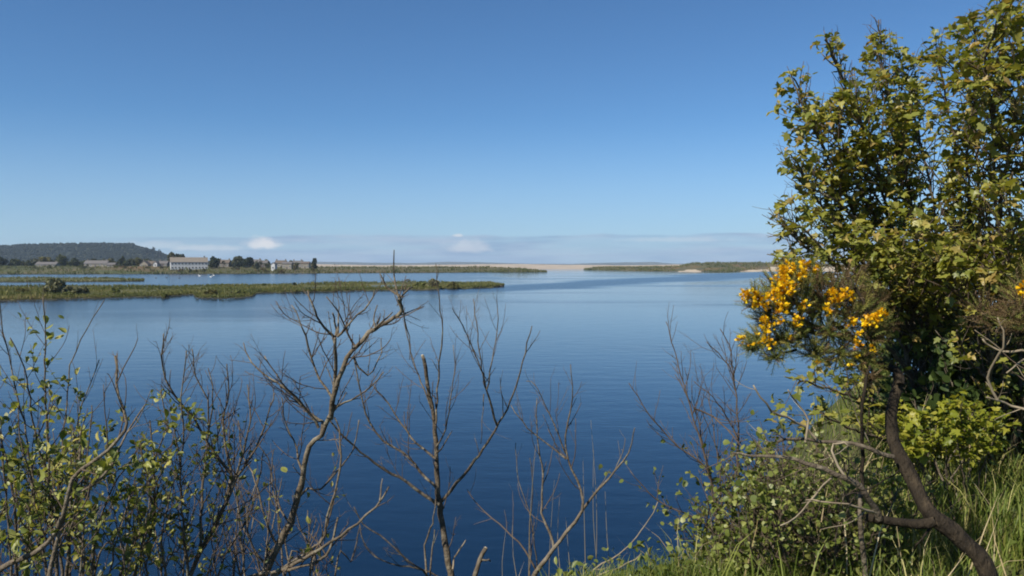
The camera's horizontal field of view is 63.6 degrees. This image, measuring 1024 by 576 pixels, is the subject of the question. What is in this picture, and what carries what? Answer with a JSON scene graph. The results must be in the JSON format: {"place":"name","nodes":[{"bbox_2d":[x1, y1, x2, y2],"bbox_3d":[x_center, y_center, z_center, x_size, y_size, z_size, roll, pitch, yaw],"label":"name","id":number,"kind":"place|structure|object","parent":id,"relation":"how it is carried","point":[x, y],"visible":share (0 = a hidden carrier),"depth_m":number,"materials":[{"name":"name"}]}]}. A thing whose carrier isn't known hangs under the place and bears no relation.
{"place":"outdoors","nodes":[
{"label":"outdoors","id":0,"kind":"place"},
{"bbox_2d":[0,277,143,282],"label":"marsh strip","id":1,"kind":"object","parent":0,"point":[33,281],"visible":0.43,"depth_m":334.59,"materials":[{"name":"green plant"}]},
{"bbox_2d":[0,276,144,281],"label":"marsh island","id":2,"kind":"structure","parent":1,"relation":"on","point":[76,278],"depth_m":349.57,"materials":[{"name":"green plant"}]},
{"bbox_2d":[83,259,109,266],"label":"house","id":3,"kind":"structure","parent":0,"point":[94,263],"depth_m":687.12,"materials":[{"name":"grey stone"}]},
{"bbox_2d":[0,242,270,265],"bbox_3d":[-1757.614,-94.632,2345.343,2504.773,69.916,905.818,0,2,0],"label":"hill","id":4,"kind":"structure","parent":0,"point":[116,254],"depth_m":2104.46,"materials":[{"name":"green plant"}]},
{"bbox_2d":[0,282,503,300],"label":"marsh spit","id":5,"kind":"structure","parent":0,"point":[245,296],"depth_m":203.81,"materials":[{"name":"green plant"}]},
{"bbox_2d":[15,288,28,292],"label":"marsh bush","id":6,"kind":"object","parent":5,"relation":"on","point":[22,289],"visible":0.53,"depth_m":187.41,"materials":[{"name":"green plant"}]},
{"bbox_2d":[43,278,68,293],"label":"marsh bush","id":7,"kind":"object","parent":5,"relation":"on","point":[55,285],"visible":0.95,"depth_m":184.86,"materials":[{"name":"green plant"}]},
{"bbox_2d":[65,285,88,293],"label":"marsh bush","id":8,"kind":"object","parent":5,"relation":"on","point":[78,289],"visible":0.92,"depth_m":181.50,"materials":[{"name":"green plant"}]},
{"bbox_2d":[109,288,119,292],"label":"marsh bush","id":9,"kind":"object","parent":5,"relation":"on","point":[112,290],"visible":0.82,"depth_m":189.22,"materials":[{"name":"green plant"}]},
{"bbox_2d":[203,289,217,294],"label":"marsh bush","id":10,"kind":"object","parent":5,"relation":"on","point":[210,291],"visible":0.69,"depth_m":177.94,"materials":[{"name":"green plant"}]},
{"bbox_2d":[231,290,244,293],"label":"marsh bush","id":11,"kind":"object","parent":5,"relation":"on","point":[239,291],"visible":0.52,"depth_m":180.35,"materials":[{"name":"green plant"}]},
{"bbox_2d":[0,280,504,299],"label":"marsh grass","id":12,"kind":"structure","parent":5,"relation":"on","point":[37,292],"depth_m":213.45,"materials":[{"name":"green plant"}]},
{"bbox_2d":[414,281,425,286],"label":"marsh bush","id":13,"kind":"object","parent":5,"relation":"on","point":[420,283],"visible":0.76,"depth_m":235.92,"materials":[{"name":"green plant"}]},
{"bbox_2d":[426,278,438,286],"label":"marsh bush","id":14,"kind":"object","parent":5,"relation":"on","point":[430,283],"visible":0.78,"depth_m":233.74,"materials":[{"name":"green plant"}]},
{"bbox_2d":[447,281,459,288],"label":"marsh bush","id":15,"kind":"object","parent":5,"relation":"on","point":[453,284],"visible":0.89,"depth_m":235.35,"materials":[{"name":"green plant"}]},
{"bbox_2d":[0,265,546,274],"bbox_3d":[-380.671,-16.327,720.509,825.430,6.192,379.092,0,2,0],"label":"shore","id":16,"kind":"structure","parent":0,"point":[111,270],"depth_m":658.97,"materials":[{"name":"green plant"}]},
{"bbox_2d":[0,256,8,265],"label":"village tree","id":17,"kind":"object","parent":16,"relation":"on","point":[3,261],"visible":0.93,"depth_m":699.77,"materials":[{"name":"green plant"}]},
{"bbox_2d":[10,259,20,265],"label":"village tree","id":18,"kind":"object","parent":16,"relation":"on","point":[16,262],"visible":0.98,"depth_m":698.63,"materials":[{"name":"green plant"}]},
{"bbox_2d":[23,260,34,265],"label":"village tree","id":19,"kind":"object","parent":16,"relation":"on","point":[27,263],"visible":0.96,"depth_m":703.37,"materials":[{"name":"green plant"}]},
{"bbox_2d":[30,258,37,263],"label":"house","id":20,"kind":"structure","parent":16,"relation":"on","point":[35,260],"depth_m":753.02,"materials":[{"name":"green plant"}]},
{"bbox_2d":[38,256,53,261],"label":"village tree","id":21,"kind":"object","parent":16,"relation":"on","point":[45,259],"visible":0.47,"depth_m":736.70,"materials":[{"name":"green plant"}]},
{"bbox_2d":[35,261,60,265],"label":"house","id":22,"kind":"structure","parent":16,"relation":"on","point":[38,263],"depth_m":687.25,"materials":[{"name":"grey stone"}]},
{"bbox_2d":[57,254,68,265],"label":"village tree","id":23,"kind":"object","parent":16,"relation":"on","point":[62,259],"visible":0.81,"depth_m":736.25,"materials":[{"name":"green plant"}]},
{"bbox_2d":[70,258,79,265],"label":"village tree","id":24,"kind":"object","parent":16,"relation":"on","point":[75,261],"visible":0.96,"depth_m":732.63,"materials":[{"name":"green plant"}]},
{"bbox_2d":[106,263,117,266],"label":"outbuilding","id":25,"kind":"structure","parent":16,"relation":"on","point":[109,264],"depth_m":676.46,"materials":[{"name":"grey stone"}]},
{"bbox_2d":[118,256,123,266],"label":"conifer tree","id":26,"kind":"object","parent":16,"relation":"on","point":[120,263],"visible":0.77,"depth_m":687.95,"materials":[{"name":"green plant"}]},
{"bbox_2d":[123,259,135,265],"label":"village tree","id":27,"kind":"object","parent":16,"relation":"on","point":[129,262],"visible":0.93,"depth_m":688.23,"materials":[{"name":"green plant"}]},
{"bbox_2d":[135,258,141,265],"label":"village tree","id":28,"kind":"object","parent":16,"relation":"on","point":[138,261],"visible":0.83,"depth_m":717.03,"materials":[{"name":"green plant"}]},
{"bbox_2d":[139,260,151,265],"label":"house","id":29,"kind":"structure","parent":16,"relation":"on","point":[145,263],"depth_m":686.22,"materials":[{"name":"grey stone"}]},
{"bbox_2d":[153,261,159,266],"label":"house","id":30,"kind":"structure","parent":16,"relation":"on","point":[156,263],"depth_m":681.27,"materials":[{"name":"grey stone"}]},
{"bbox_2d":[159,260,169,266],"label":"house","id":31,"kind":"structure","parent":16,"relation":"on","point":[164,263],"depth_m":687.30,"materials":[{"name":"grey stone"}]},
{"bbox_2d":[166,252,174,260],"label":"village tree","id":32,"kind":"object","parent":16,"relation":"on","point":[170,254],"visible":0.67,"depth_m":688.00,"materials":[{"name":"green plant"}]},
{"bbox_2d":[169,256,207,269],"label":"long house","id":33,"kind":"structure","parent":16,"relation":"on","point":[192,263],"depth_m":646.39,"materials":[{"name":"tile"}]},
{"bbox_2d":[209,256,219,267],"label":"village tree","id":34,"kind":"object","parent":16,"relation":"on","point":[214,262],"visible":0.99,"depth_m":668.96,"materials":[{"name":"green plant"}]},
{"bbox_2d":[218,258,230,266],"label":"house","id":35,"kind":"structure","parent":16,"relation":"on","point":[227,263],"depth_m":686.27,"materials":[{"name":"grey stone"}]},
{"bbox_2d":[233,262,239,268],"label":"garden tree","id":36,"kind":"object","parent":16,"relation":"on","point":[236,264],"visible":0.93,"depth_m":665.42,"materials":[{"name":"green plant"}]},
{"bbox_2d":[230,256,243,266],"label":"village tree","id":37,"kind":"object","parent":16,"relation":"on","point":[236,259],"visible":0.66,"depth_m":688.22,"materials":[{"name":"green plant"}]},
{"bbox_2d":[243,257,253,266],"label":"village tree","id":38,"kind":"object","parent":16,"relation":"on","point":[250,261],"visible":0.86,"depth_m":698.65,"materials":[{"name":"green plant"}]},
{"bbox_2d":[259,259,269,266],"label":"house","id":39,"kind":"structure","parent":16,"relation":"on","point":[264,261],"depth_m":702.86,"materials":[{"name":"grey stone"}]},
{"bbox_2d":[271,262,276,270],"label":"house","id":40,"kind":"structure","parent":16,"relation":"on","point":[274,265],"depth_m":661.32,"materials":[{"name":"grey stone"}]},
{"bbox_2d":[275,259,286,266],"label":"house","id":41,"kind":"structure","parent":16,"relation":"on","point":[279,263],"depth_m":707.86,"materials":[{"name":"grey stone"}]},
{"bbox_2d":[282,261,293,268],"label":"house","id":42,"kind":"structure","parent":16,"relation":"on","point":[286,265],"depth_m":686.29,"materials":[{"name":"grey stone"}]},
{"bbox_2d":[311,258,317,269],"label":"village tree","id":43,"kind":"object","parent":16,"relation":"on","point":[314,261],"visible":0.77,"depth_m":678.78,"materials":[{"name":"green plant"}]},
{"bbox_2d":[292,259,301,267],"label":"house","id":44,"kind":"structure","parent":0,"point":[294,261],"depth_m":716.46,"materials":[{"name":"grey stone"}]},
{"bbox_2d":[301,260,310,268],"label":"house","id":45,"kind":"structure","parent":0,"point":[306,264],"depth_m":701.29,"materials":[{"name":"grey stone"}]},
{"bbox_2d":[472,547,490,575],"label":"cut stump","id":46,"kind":"object","parent":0,"point":[479,561],"visible":1,"depth_m":4.92,"materials":[{"name":"beige wood"}]},
{"bbox_2d":[311,264,683,268],"bbox_3d":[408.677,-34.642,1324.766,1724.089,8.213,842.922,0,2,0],"label":"shingle beach","id":47,"kind":"structure","parent":0,"point":[536,266],"depth_m":1360.70,"materials":[{"name":"beige sand"}]},
{"bbox_2d":[0,269,996,575],"bbox_3d":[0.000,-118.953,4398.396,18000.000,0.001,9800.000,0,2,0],"label":"water","id":48,"kind":"structure","parent":0,"point":[600,331],"depth_m":42.76,"materials":[{"name":"blue liquid"}]},
{"bbox_2d":[0,0,1023,263],"label":"sky","id":49,"kind":"structure","parent":0,"point":[424,131],"materials":[{"name":"blue"}]},
{"bbox_2d":[311,261,866,264],"bbox_3d":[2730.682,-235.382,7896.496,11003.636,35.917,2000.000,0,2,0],"label":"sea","id":50,"kind":"structure","parent":0,"point":[464,263],"depth_m":7170.62,"materials":[{"name":"blue liquid"}]},
{"bbox_2d":[538,529,844,575],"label":"lip grass","id":51,"kind":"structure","parent":0,"point":[692,572],"depth_m":4.12,"materials":[{"name":"green plant"}]},
{"bbox_2d":[584,262,860,271],"bbox_3d":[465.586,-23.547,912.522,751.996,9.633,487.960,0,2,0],"label":"dunes","id":52,"kind":"structure","parent":0,"point":[692,267],"depth_m":867.23,"materials":[{"name":"beige sand"}]},
{"bbox_2d":[584,261,825,271],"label":"dune scrub","id":53,"kind":"object","parent":52,"relation":"on","point":[647,268],"visible":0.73,"depth_m":906.55,"materials":[{"name":"green plant"}]},
{"bbox_2d":[636,369,1023,575],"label":"ground","id":54,"kind":"structure","parent":0,"point":[857,453],"depth_m":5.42,"materials":[{"name":"green plant"}]},
{"bbox_2d":[0,265,174,575],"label":"sallow shrub","id":55,"kind":"object","parent":54,"relation":"on","point":[41,503],"visible":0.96,"depth_m":3.81,"materials":[{"name":"green plant"}]},
{"bbox_2d":[114,319,301,575],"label":"half bare sallow","id":56,"kind":"object","parent":54,"relation":"on","point":[159,561],"visible":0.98,"depth_m":4.27,"materials":[{"name":"brown plant"}]},
{"bbox_2d":[217,250,428,575],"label":"dead shrub","id":57,"kind":"object","parent":54,"relation":"on","point":[270,556],"visible":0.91,"depth_m":4.55,"materials":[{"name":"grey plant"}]},
{"bbox_2d":[330,264,539,575],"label":"dead sapling","id":58,"kind":"object","parent":54,"relation":"on","point":[438,501],"visible":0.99,"depth_m":5.00,"materials":[{"name":"brown plant"}]},
{"bbox_2d":[467,364,657,575],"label":"dead shrub","id":59,"kind":"object","parent":54,"relation":"on","point":[552,550],"visible":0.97,"depth_m":4.57,"materials":[{"name":"brown plant"}]},
{"bbox_2d":[502,427,703,575],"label":"dry stems","id":60,"kind":"object","parent":54,"relation":"on","point":[566,525],"visible":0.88,"depth_m":4.73,"materials":[{"name":"brown plant"}]},
{"bbox_2d":[519,537,785,574],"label":"dry stalks","id":61,"kind":"object","parent":54,"relation":"on","point":[655,565],"visible":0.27,"depth_m":4.42,"materials":[{"name":"beige plant"}]},
{"bbox_2d":[598,301,757,557],"bbox_3d":[1.105,1.137,5.253,0.979,2.082,0.665,-2,2,-43],"label":"thin bare shrub","id":62,"kind":"object","parent":54,"relation":"on","point":[701,466],"visible":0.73,"depth_m":5.37,"materials":[{"name":"brown plant"}]},
{"bbox_2d":[551,414,1023,575],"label":"bank weeds","id":63,"kind":"object","parent":54,"relation":"on","point":[715,547],"visible":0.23,"depth_m":4.30,"materials":[{"name":"green plant"}]},
{"bbox_2d":[660,410,954,575],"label":"leafy bush","id":64,"kind":"object","parent":54,"relation":"on","point":[777,509],"visible":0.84,"depth_m":4.25,"materials":[{"name":"green plant"}]},
{"bbox_2d":[699,253,998,575],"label":"gorse bush","id":65,"kind":"object","parent":54,"relation":"on","point":[783,286],"visible":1,"depth_m":3.63,"materials":[{"name":"yellow plant"}]},
{"bbox_2d":[838,220,933,438],"bbox_3d":[3.674,0.680,7.845,1.104,2.681,2.221,1,2,26],"label":"thicket shrub","id":66,"kind":"object","parent":54,"relation":"on","point":[912,362],"visible":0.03,"depth_m":7.51,"materials":[{"name":"green plant"}]},
{"bbox_2d":[752,5,1023,447],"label":"sycamore tree","id":67,"kind":"object","parent":54,"relation":"on","point":[885,251],"visible":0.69,"depth_m":5.92,"materials":[{"name":"green plant"}]},
{"bbox_2d":[865,321,1023,488],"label":"thicket shrub","id":68,"kind":"object","parent":54,"relation":"on","point":[942,378],"visible":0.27,"depth_m":5.93,"materials":[{"name":"green plant"}]},
{"bbox_2d":[877,389,1020,523],"bbox_3d":[2.742,1.063,5.235,0.768,0.985,1.505,1,2,25],"label":"sycamore sapling","id":69,"kind":"object","parent":54,"relation":"on","point":[917,444],"visible":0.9,"depth_m":4.90,"materials":[{"name":"green plant"}]},
{"bbox_2d":[895,0,1023,475],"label":"sycamore tree","id":70,"kind":"object","parent":54,"relation":"on","point":[994,188],"visible":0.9,"depth_m":5.41,"materials":[{"name":"green plant"}]},
{"bbox_2d":[896,187,1023,407],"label":"thicket shrub","id":71,"kind":"object","parent":54,"relation":"on","point":[983,355],"visible":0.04,"depth_m":7.07,"materials":[{"name":"green plant"}]},
{"bbox_2d":[956,254,1023,420],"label":"gorse bush","id":72,"kind":"object","parent":54,"relation":"on","point":[1019,291],"visible":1,"depth_m":3.88,"materials":[{"name":"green plant"}]},
{"bbox_2d":[648,359,1022,575],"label":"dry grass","id":73,"kind":"structure","parent":0,"point":[845,530],"depth_m":4.44,"materials":[{"name":"green plant"}]}
]}

